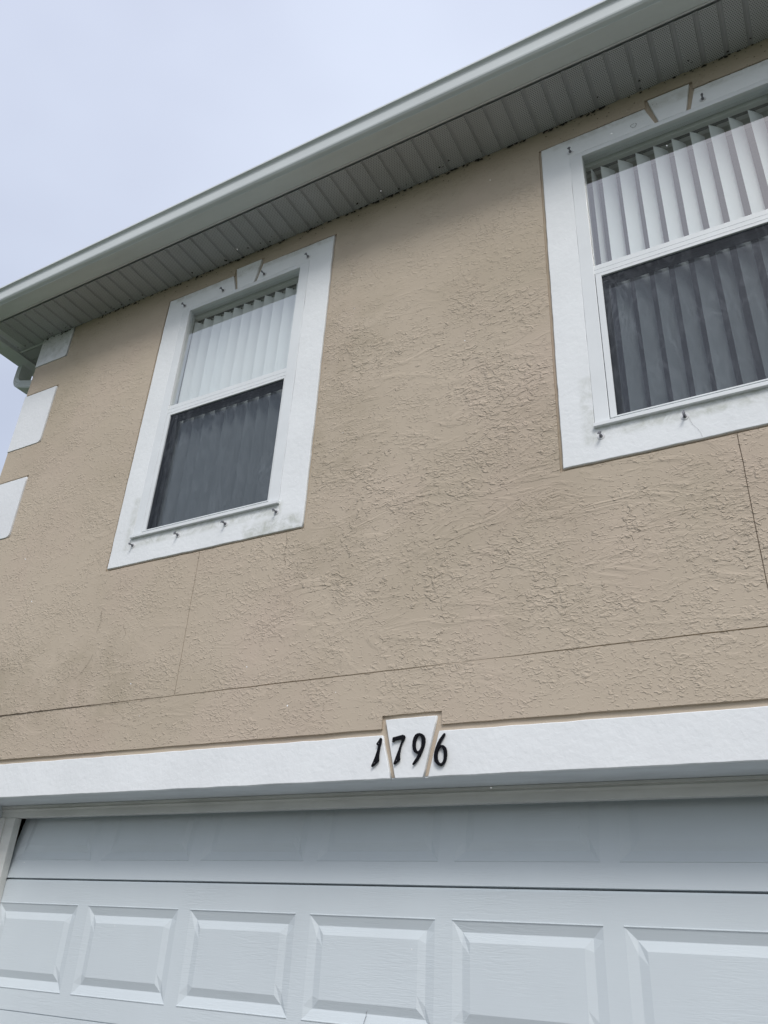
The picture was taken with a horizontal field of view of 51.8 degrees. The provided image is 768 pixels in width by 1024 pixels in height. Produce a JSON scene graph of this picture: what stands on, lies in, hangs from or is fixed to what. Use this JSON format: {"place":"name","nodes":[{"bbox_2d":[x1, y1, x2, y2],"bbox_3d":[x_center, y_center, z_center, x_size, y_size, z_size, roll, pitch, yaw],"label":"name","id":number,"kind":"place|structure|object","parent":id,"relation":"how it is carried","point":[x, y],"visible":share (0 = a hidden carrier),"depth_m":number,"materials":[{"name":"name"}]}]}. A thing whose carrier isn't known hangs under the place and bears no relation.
{"place":"outdoors","nodes":[
{"label":"outdoors","id":0,"kind":"place"},
{"bbox_2d":[0,0,602,474],"label":"sky","id":1,"kind":"structure","parent":0,"point":[114,114],"materials":[{"name":"white"}]},
{"label":"ground","id":2,"kind":"structure","parent":0,"visible":0},
{"bbox_2d":[0,0,767,902],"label":"house","id":3,"kind":"structure","parent":2,"relation":"on","point":[514,546],"depth_m":3.62,"materials":[{"name":"paint"}]},
{"bbox_2d":[129,260,309,538],"bbox_3d":[-0.845,-0.618,4.495,0.970,1.628,0.222,-12,-32,26],"label":"window","id":4,"kind":"structure","parent":3,"relation":"in","point":[218,454],"depth_m":4.27,"materials":[{"name":"white plastic"}]},
{"bbox_2d":[178,276,298,402],"bbox_3d":[-0.849,-0.629,4.503,0.860,1.570,0.075,-12,-32,26],"label":"vertical blind","id":5,"kind":"object","parent":3,"relation":"attached to","point":[244,339],"visible":0.4,"depth_m":4.73,"materials":[{"name":"plastic"}]},
{"bbox_2d":[371,738,381,766],"bbox_3d":[-0.025,0.903,2.970,0.039,0.105,0.020,-12,-32,26],"label":"house number","id":6,"kind":"object","parent":3,"relation":"attached to","point":[376,758],"visible":1,"depth_m":2.96,"materials":[{"name":"black metal"}]},
{"bbox_2d":[0,796,767,1023],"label":"garage door","id":7,"kind":"structure","parent":3,"relation":"attached to","point":[630,912],"depth_m":2.95,"materials":[{"name":"metal"}]},
{"bbox_2d":[0,1009,113,1023],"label":"door section","id":8,"kind":"structure","parent":7,"relation":"in","point":[6,1016],"depth_m":3.51,"materials":[{"name":"metal"}]},
{"bbox_2d":[0,879,767,1023],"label":"door section","id":9,"kind":"structure","parent":7,"relation":"in","point":[174,952],"depth_m":2.91,"materials":[{"name":"metal"}]},
{"bbox_2d":[7,796,767,893],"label":"door section","id":10,"kind":"structure","parent":7,"relation":"in","point":[694,845],"depth_m":3.01,"materials":[{"name":"metal"}]},
{"bbox_2d":[392,735,405,764],"bbox_3d":[0.056,0.881,2.932,0.054,0.107,0.020,-12,-32,26],"label":"house number","id":11,"kind":"object","parent":3,"relation":"attached to","point":[394,739],"visible":1,"depth_m":2.93,"materials":[{"name":"black metal"}]},
{"bbox_2d":[412,733,425,764],"bbox_3d":[0.129,0.867,2.893,0.052,0.113,0.020,-12,-32,26],"label":"house number","id":12,"kind":"object","parent":3,"relation":"attached to","point":[423,741],"visible":1,"depth_m":2.89,"materials":[{"name":"black metal"}]},
{"bbox_2d":[434,733,446,765],"bbox_3d":[0.206,0.857,2.851,0.051,0.115,0.020,-12,-32,26],"label":"house number","id":13,"kind":"object","parent":3,"relation":"attached to","point":[437,748],"visible":1,"depth_m":2.84,"materials":[{"name":"black metal"}]},
{"bbox_2d":[570,78,767,428],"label":"window","id":14,"kind":"structure","parent":3,"relation":"in","point":[681,322],"depth_m":3.22,"materials":[{"name":"white plastic"}]},
{"bbox_2d":[585,94,767,263],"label":"vertical blind","id":15,"kind":"object","parent":3,"relation":"attached to","point":[694,132],"visible":0.48,"depth_m":3.63,"materials":[{"name":"plastic"}]}
]}

